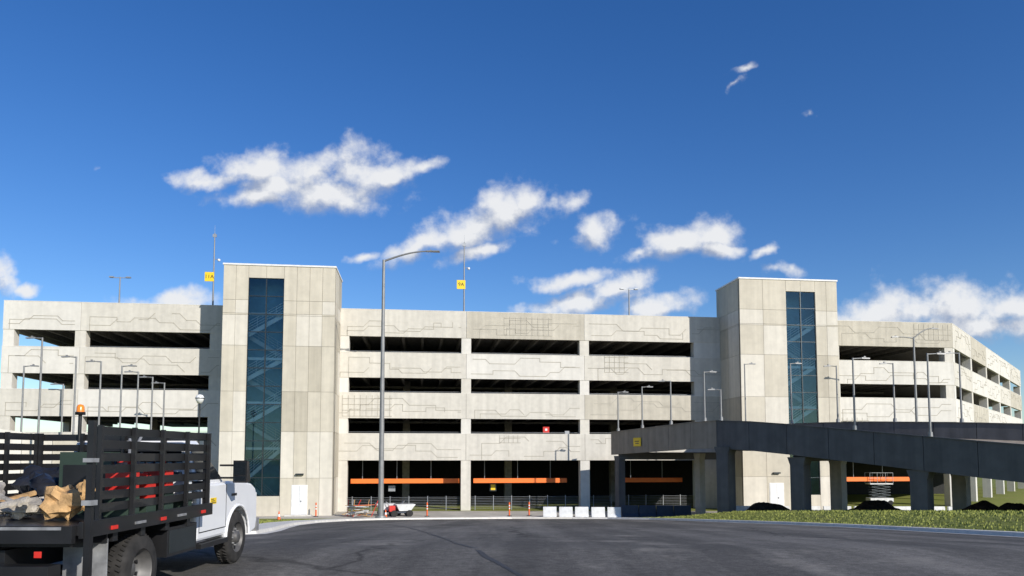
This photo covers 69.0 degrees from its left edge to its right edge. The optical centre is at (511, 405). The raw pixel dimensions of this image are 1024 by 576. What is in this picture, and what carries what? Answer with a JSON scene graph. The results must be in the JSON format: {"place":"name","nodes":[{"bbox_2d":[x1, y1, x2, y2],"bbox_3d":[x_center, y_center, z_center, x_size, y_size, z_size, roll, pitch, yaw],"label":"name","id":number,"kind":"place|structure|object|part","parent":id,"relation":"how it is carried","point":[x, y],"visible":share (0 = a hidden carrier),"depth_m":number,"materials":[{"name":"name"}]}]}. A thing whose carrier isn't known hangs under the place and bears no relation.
{"place":"outdoors","nodes":[
{"label":"outdoors","id":0,"kind":"place"},
{"bbox_2d":[256,511,716,518],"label":"pavement","id":1,"kind":"structure","parent":0,"point":[416,514],"depth_m":59.70,"materials":[{"name":"concrete"}]},
{"bbox_2d":[50,383,63,433],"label":"lamp post","id":2,"kind":"object","parent":1,"relation":"on","point":[62,404],"visible":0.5,"depth_m":60.11,"materials":[{"name":"grey metal"}]},
{"bbox_2d":[151,381,164,429],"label":"lamp post","id":3,"kind":"object","parent":1,"relation":"on","point":[155,382],"visible":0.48,"depth_m":58.13,"materials":[{"name":"grey metal"}]},
{"bbox_2d":[313,503,317,516],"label":"delineator post","id":4,"kind":"object","parent":1,"relation":"on","point":[315,510],"visible":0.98,"depth_m":57.54,"materials":[{"name":"orange plastic"}]},
{"bbox_2d":[342,500,377,516],"bbox_3d":[-11.729,8.006,57.617,2.763,1.358,0.948,0,-4,0],"label":"building material pile","id":5,"kind":"object","parent":1,"relation":"on","point":[358,507],"visible":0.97,"depth_m":57.54,"materials":[{"name":"beige wood"}]},
{"bbox_2d":[375,501,403,515],"bbox_3d":[-9.609,8.122,58.582,2.219,1.169,1.000,1,-4,-20],"label":"concrete buggy","id":6,"kind":"object","parent":1,"relation":"on","point":[386,507],"visible":0.36,"depth_m":58.25,"materials":[{"name":"red plastic"}]},
{"bbox_2d":[386,502,415,516],"bbox_3d":[-8.691,8.072,57.872,2.219,1.169,1.000,1,-4,-20],"label":"concrete buggy","id":7,"kind":"object","parent":1,"relation":"on","point":[406,509],"visible":0.99,"depth_m":57.55,"materials":[{"name":"red plastic"}]},
{"bbox_2d":[425,502,428,516],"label":"delineator post","id":8,"kind":"object","parent":1,"relation":"on","point":[427,510],"visible":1,"depth_m":57.73,"materials":[{"name":"orange plastic"}]},
{"bbox_2d":[527,502,531,515],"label":"delineator post","id":9,"kind":"object","parent":1,"relation":"on","point":[529,509],"visible":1,"depth_m":58.34,"materials":[{"name":"orange plastic"}]},
{"bbox_2d":[543,507,556,516],"bbox_3d":[2.900,8.213,57.167,1.020,0.810,0.606,0,-4,2],"label":"jersey barrier","id":10,"kind":"object","parent":1,"relation":"on","point":[549,511],"visible":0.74,"depth_m":57.03,"materials":[{"name":"white concrete"}]},
{"bbox_2d":[559,507,572,516],"bbox_3d":[4.120,8.199,56.973,1.020,0.810,0.606,0,-4,4],"label":"jersey barrier","id":11,"kind":"object","parent":1,"relation":"on","point":[565,511],"visible":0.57,"depth_m":56.84,"materials":[{"name":"white concrete"}]},
{"bbox_2d":[575,507,588,516],"bbox_3d":[5.340,8.204,57.047,1.020,0.810,0.606,0,-4,3],"label":"jersey barrier","id":12,"kind":"object","parent":1,"relation":"on","point":[581,511],"visible":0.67,"depth_m":56.91,"materials":[{"name":"white concrete"}]},
{"bbox_2d":[591,507,604,516],"bbox_3d":[6.560,8.186,56.778,1.020,0.810,0.606,0,-4,-1],"label":"jersey barrier","id":13,"kind":"object","parent":1,"relation":"on","point":[597,511],"visible":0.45,"depth_m":56.65,"materials":[{"name":"white concrete"}]},
{"bbox_2d":[607,507,620,516],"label":"jersey barrier","id":14,"kind":"object","parent":1,"relation":"on","point":[613,511],"visible":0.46,"depth_m":56.56,"materials":[{"name":"white concrete"}]},
{"bbox_2d":[621,505,638,516],"bbox_3d":[9.100,8.184,57.469,1.300,0.910,0.606,0,-4,-2],"label":"jersey barrier","id":15,"kind":"object","parent":1,"relation":"on","point":[629,510],"visible":0.88,"depth_m":57.34,"materials":[{"name":"concrete"}]},
{"bbox_2d":[639,505,656,516],"bbox_3d":[10.450,8.184,57.469,1.300,0.910,0.606,0,-4,-2],"label":"jersey barrier","id":16,"kind":"object","parent":1,"relation":"on","point":[647,510],"visible":0.88,"depth_m":57.33,"materials":[{"name":"concrete"}]},
{"bbox_2d":[656,505,673,516],"bbox_3d":[11.800,8.184,57.469,1.300,0.910,0.606,0,-4,-2],"label":"jersey barrier","id":17,"kind":"object","parent":1,"relation":"on","point":[665,510],"visible":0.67,"depth_m":57.34,"materials":[{"name":"concrete"}]},
{"bbox_2d":[674,505,690,515],"bbox_3d":[13.150,8.184,57.469,1.300,0.910,0.606,0,-4,-2],"label":"jersey barrier","id":18,"kind":"object","parent":1,"relation":"on","point":[683,510],"visible":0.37,"depth_m":57.34,"materials":[{"name":"concrete"}]},
{"bbox_2d":[736,506,749,510],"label":"jersey barrier","id":19,"kind":"object","parent":1,"relation":"on","point":[740,508],"visible":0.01,"depth_m":58.08,"materials":[{"name":"white concrete"}]},
{"bbox_2d":[812,506,820,509],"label":"jersey barrier","id":20,"kind":"object","parent":1,"relation":"on","point":[815,507],"visible":0.07,"depth_m":57.80,"materials":[{"name":"white concrete"}]},
{"bbox_2d":[611,420,1023,514],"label":"elevated ramp","id":21,"kind":"structure","parent":1,"relation":"on","point":[961,453],"depth_m":46.12,"materials":[{"name":"black paint"}]},
{"bbox_2d":[617,391,627,430],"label":"lamp post","id":22,"kind":"object","parent":21,"relation":"on","point":[618,428],"visible":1,"depth_m":61.57,"materials":[{"name":"grey metal"}]},
{"bbox_2d":[641,385,652,427],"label":"lamp post","id":23,"kind":"object","parent":21,"relation":"on","point":[642,425],"visible":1,"depth_m":58.49,"materials":[{"name":"grey metal"}]},
{"bbox_2d":[658,379,672,424],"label":"lamp post","id":24,"kind":"object","parent":21,"relation":"on","point":[670,421],"visible":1,"depth_m":55.07,"materials":[{"name":"grey metal"}]},
{"bbox_2d":[703,370,715,420],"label":"lamp post","id":25,"kind":"object","parent":21,"relation":"on","point":[705,418],"visible":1,"depth_m":51.71,"materials":[{"name":"grey metal"}]},
{"bbox_2d":[707,388,722,420],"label":"lamp post","id":26,"kind":"object","parent":21,"relation":"on","point":[720,418],"visible":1,"depth_m":50.27,"materials":[{"name":"grey metal"}]},
{"bbox_2d":[744,362,754,420],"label":"lamp post","id":27,"kind":"object","parent":21,"relation":"on","point":[751,363],"visible":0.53,"depth_m":60.22,"materials":[{"name":"grey metal"}]},
{"bbox_2d":[790,362,801,423],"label":"lamp post","id":28,"kind":"object","parent":21,"relation":"on","point":[791,421],"visible":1,"depth_m":56.49,"materials":[{"name":"grey metal"}]},
{"bbox_2d":[823,364,839,421],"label":"lamp post","id":29,"kind":"object","parent":21,"relation":"on","point":[837,419],"visible":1,"depth_m":53.74,"materials":[{"name":"grey metal"}]},
{"bbox_2d":[852,356,869,429],"bbox_3d":[20.372,-0.716,43.431,1.150,4.317,0.255,0,-4,-4],"label":"lamp post","id":30,"kind":"object","parent":21,"relation":"on","point":[854,414],"visible":1,"depth_m":43.35,"materials":[{"name":"grey metal"}]},
{"bbox_2d":[879,361,896,421],"bbox_3d":[25.738,-0.917,50.921,1.000,4.148,0.255,0,-4,3],"label":"lamp post","id":31,"kind":"object","parent":21,"relation":"on","point":[894,419],"visible":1,"depth_m":50.86,"materials":[{"name":"grey metal"}]},
{"bbox_2d":[891,327,937,421],"bbox_3d":[32.746,1.209,60.062,3.800,15.167,0.541,0,-4,0],"label":"street lamp","id":32,"kind":"object","parent":21,"relation":"on","point":[915,391],"visible":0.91,"depth_m":60.27,"materials":[{"name":"grey metal"}]},
{"bbox_2d":[926,351,945,436],"bbox_3d":[23.030,-0.611,40.367,1.150,4.636,0.255,0,-4,-4],"label":"lamp post","id":33,"kind":"object","parent":21,"relation":"on","point":[930,433],"visible":1,"depth_m":40.30,"materials":[{"name":"metal"}]},
{"bbox_2d":[946,351,963,421],"bbox_3d":[28.575,-1.192,48.084,1.000,4.634,0.255,0,-4,3],"label":"lamp post","id":34,"kind":"object","parent":21,"relation":"on","point":[961,410],"visible":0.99,"depth_m":48.02,"materials":[{"name":"grey metal"}]},
{"bbox_2d":[823,506,850,509],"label":"jersey barrier","id":35,"kind":"object","parent":1,"relation":"on","point":[828,507],"visible":0.12,"depth_m":57.75,"materials":[{"name":"white concrete"}]},
{"bbox_2d":[894,506,910,509],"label":"jersey barrier","id":36,"kind":"object","parent":1,"relation":"on","point":[904,507],"visible":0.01,"depth_m":57.47,"materials":[{"name":"white concrete"}]},
{"bbox_2d":[934,506,944,510],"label":"jersey barrier","id":37,"kind":"object","parent":1,"relation":"on","point":[939,507],"visible":0.06,"depth_m":57.33,"materials":[{"name":"white concrete"}]},
{"bbox_2d":[0,0,1023,431],"label":"sky","id":38,"kind":"structure","parent":0,"point":[579,152],"materials":[{"name":"blue"}]},
{"bbox_2d":[51,519,1023,575],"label":"asphalt road","id":39,"kind":"structure","parent":0,"point":[584,547],"depth_m":13.40,"materials":[{"name":"grey asphalt"}]},
{"bbox_2d":[0,404,258,575],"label":"stake bed truck","id":40,"kind":"object","parent":39,"relation":"on","point":[102,500],"visible":1,"depth_m":8.66,"materials":[{"name":"white paint"}]},
{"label":"cab windows","id":41,"kind":"part","parent":40,"relation":"part of","materials":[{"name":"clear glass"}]},
{"bbox_2d":[386,524,523,575],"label":"tar seam","id":42,"kind":"object","parent":39,"relation":"on","point":[483,554],"visible":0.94,"depth_m":12.82,"materials":[{"name":"black asphalt"}]},
{"bbox_2d":[463,522,842,538],"bbox_3d":[3.329,4.885,29.951,1.780,1.597,25.712,2,-4,-26],"label":"tar seam","id":43,"kind":"object","parent":39,"relation":"on","point":[716,531],"visible":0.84,"depth_m":23.10,"materials":[{"name":"black asphalt"}]},
{"bbox_2d":[259,477,1023,522],"bbox_3d":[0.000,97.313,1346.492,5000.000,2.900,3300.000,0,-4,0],"label":"ground","id":44,"kind":"structure","parent":0,"point":[998,500],"depth_m":77.40,"materials":[{"name":"green plant"}]},
{"bbox_2d":[20,364,38,431],"bbox_3d":[-33.856,2.532,51.950,1.145,10.844,0.290,0,-4,0],"label":"lamp post","id":45,"kind":"object","parent":44,"relation":"on","point":[21,422],"visible":0.49,"depth_m":52.16,"materials":[{"name":"grey metal"}]},
{"bbox_2d":[25,336,42,432],"bbox_3d":[-29.696,1.397,46.015,1.145,11.451,0.290,0,-4,0],"label":"lamp post","id":46,"kind":"object","parent":44,"relation":"on","point":[39,400],"visible":0.52,"depth_m":46.17,"materials":[{"name":"grey metal"}]},
{"bbox_2d":[0,429,77,493],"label":"approach ramp wall","id":47,"kind":"structure","parent":44,"relation":"on","point":[32,452],"depth_m":47.56,"materials":[{"name":"concrete"}]},
{"bbox_2d":[61,355,76,433],"bbox_3d":[-29.888,2.136,49.973,1.145,11.081,0.290,0,-4,0],"label":"lamp post","id":48,"kind":"object","parent":44,"relation":"on","point":[73,426],"visible":0.48,"depth_m":50.15,"materials":[{"name":"grey metal"}]},
{"bbox_2d":[86,359,101,424],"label":"lamp post","id":49,"kind":"object","parent":44,"relation":"on","point":[91,360],"visible":0.48,"depth_m":50.16,"materials":[{"name":"grey metal"}]},
{"bbox_2d":[119,364,136,426],"bbox_3d":[-26.972,2.532,51.950,1.145,10.844,0.290,0,-4,0],"label":"lamp post","id":50,"kind":"object","parent":44,"relation":"on","point":[130,365],"visible":0.47,"depth_m":52.15,"materials":[{"name":"grey metal"}]},
{"bbox_2d":[124,370,138,427],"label":"lamp post","id":51,"kind":"object","parent":44,"relation":"on","point":[137,395],"visible":0.48,"depth_m":54.14,"materials":[{"name":"grey metal"}]},
{"bbox_2d":[139,375,153,429],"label":"lamp post","id":52,"kind":"object","parent":44,"relation":"on","point":[143,376],"visible":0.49,"depth_m":56.13,"materials":[{"name":"grey metal"}]},
{"bbox_2d":[195,394,204,442],"bbox_3d":[-21.028,3.468,49.880,0.620,8.411,0.611,0,-4,0],"label":"globe lamp","id":53,"kind":"object","parent":44,"relation":"on","point":[199,398],"visible":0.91,"depth_m":49.99,"materials":[{"name":"white glass"}]},
{"bbox_2d":[245,516,511,534],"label":"kerb","id":54,"kind":"structure","parent":44,"relation":"on","point":[268,527],"depth_m":39.64,"materials":[{"name":"concrete"}]},
{"bbox_2d":[375,250,439,517],"bbox_3d":[-7.664,-1.641,54.748,4.556,19.904,0.811,0,-4,0],"label":"street lamp","id":55,"kind":"object","parent":44,"relation":"on","point":[381,473],"visible":0.92,"depth_m":54.53,"materials":[{"name":"grey metal"}]},
{"bbox_2d":[0,263,1023,515],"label":"parking garage","id":56,"kind":"structure","parent":44,"relation":"on","point":[278,367],"depth_m":65.05,"materials":[{"name":"concrete"}]},
{"bbox_2d":[109,276,130,302],"bbox_3d":[-33.245,-8.995,63.035,1.700,3.811,0.400,0,-4,-7],"label":"rooftop pole","id":57,"kind":"object","parent":56,"relation":"on","point":[119,284],"visible":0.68,"depth_m":63.07,"materials":[{"name":"metal"}]},
{"bbox_2d":[205,233,219,304],"bbox_3d":[-25.789,-11.300,64.130,1.239,8.562,0.400,0,-4,-7],"label":"rooftop pole","id":58,"kind":"object","parent":56,"relation":"on","point":[209,276],"visible":0.91,"depth_m":64.02,"materials":[{"name":"grey metal"}]},
{"bbox_2d":[244,278,283,495],"bbox_3d":[-19.554,-1.491,58.780,2.820,17.318,0.120,0,-4,-7],"label":"window frame","id":59,"kind":"structure","parent":56,"relation":"in","point":[266,296],"depth_m":58.76,"materials":[{"name":"metal"}]},
{"bbox_2d":[284,473,312,515],"bbox_3d":[-16.653,7.010,58.196,2.096,3.307,0.520,0,-4,-7],"label":"door","id":60,"kind":"structure","parent":56,"relation":"in","point":[299,493],"depth_m":58.34,"materials":[{"name":"white paint"}]},
{"bbox_2d":[457,242,469,310],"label":"rooftop pole","id":61,"kind":"object","parent":56,"relation":"on","point":[460,284],"visible":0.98,"depth_m":66.68,"materials":[{"name":"grey metal"}]},
{"bbox_2d":[620,288,637,314],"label":"rooftop pole","id":62,"kind":"object","parent":56,"relation":"on","point":[628,298],"visible":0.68,"depth_m":68.58,"materials":[{"name":"metal"}]},
{"bbox_2d":[769,472,783,505],"bbox_3d":[22.540,7.352,63.083,2.169,3.307,0.520,0,-4,-7],"label":"door","id":63,"kind":"structure","parent":56,"relation":"in","point":[776,490],"depth_m":63.26,"materials":[{"name":"white paint"}]},
{"bbox_2d":[786,291,819,494],"bbox_3d":[25.106,-1.095,64.349,2.781,17.659,0.120,0,-4,-7],"label":"window frame","id":64,"kind":"structure","parent":56,"relation":"in","point":[799,308],"depth_m":64.52,"materials":[{"name":"metal"}]},
{"bbox_2d":[512,517,571,518],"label":"kerb","id":65,"kind":"structure","parent":44,"relation":"on","point":[541,517],"depth_m":55.55,"materials":[{"name":"concrete"}]},
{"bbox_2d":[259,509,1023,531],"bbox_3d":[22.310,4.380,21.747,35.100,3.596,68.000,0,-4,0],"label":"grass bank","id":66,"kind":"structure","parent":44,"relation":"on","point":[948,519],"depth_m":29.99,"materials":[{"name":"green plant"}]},
{"bbox_2d":[747,502,789,510],"bbox_3d":[17.313,7.093,50.629,4.179,1.029,2.785,0,-4,0],"label":"dirt mound","id":67,"kind":"object","parent":66,"relation":"on","point":[760,506],"visible":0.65,"depth_m":50.14,"materials":[{"name":"soil"}]},
{"bbox_2d":[847,500,900,510],"bbox_3d":[22.704,6.406,46.667,4.261,0.942,2.652,0,-4,0],"label":"dirt mound","id":68,"kind":"object","parent":66,"relation":"on","point":[875,505],"visible":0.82,"depth_m":46.23,"materials":[{"name":"soil"}]},
{"bbox_2d":[961,500,998,510],"bbox_3d":[26.359,5.749,41.700,3.474,0.848,2.254,0,-4,0],"label":"dirt mound","id":69,"kind":"object","parent":66,"relation":"on","point":[984,505],"visible":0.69,"depth_m":41.33,"materials":[{"name":"soil"}]},
{"bbox_2d":[997,503,1023,510],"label":"dirt mound","id":70,"kind":"object","parent":66,"relation":"on","point":[1011,506],"visible":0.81,"depth_m":40.42,"materials":[{"name":"soil"}]},
{"bbox_2d":[572,517,1023,536],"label":"kerb","id":71,"kind":"structure","parent":44,"relation":"on","point":[974,532],"depth_m":28.39,"materials":[{"name":"concrete"}]},
{"bbox_2d":[865,472,893,504],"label":"scissor lift","id":72,"kind":"object","parent":44,"relation":"on","point":[889,500],"visible":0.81,"depth_m":71.23,"materials":[{"name":"metal"}]}
]}

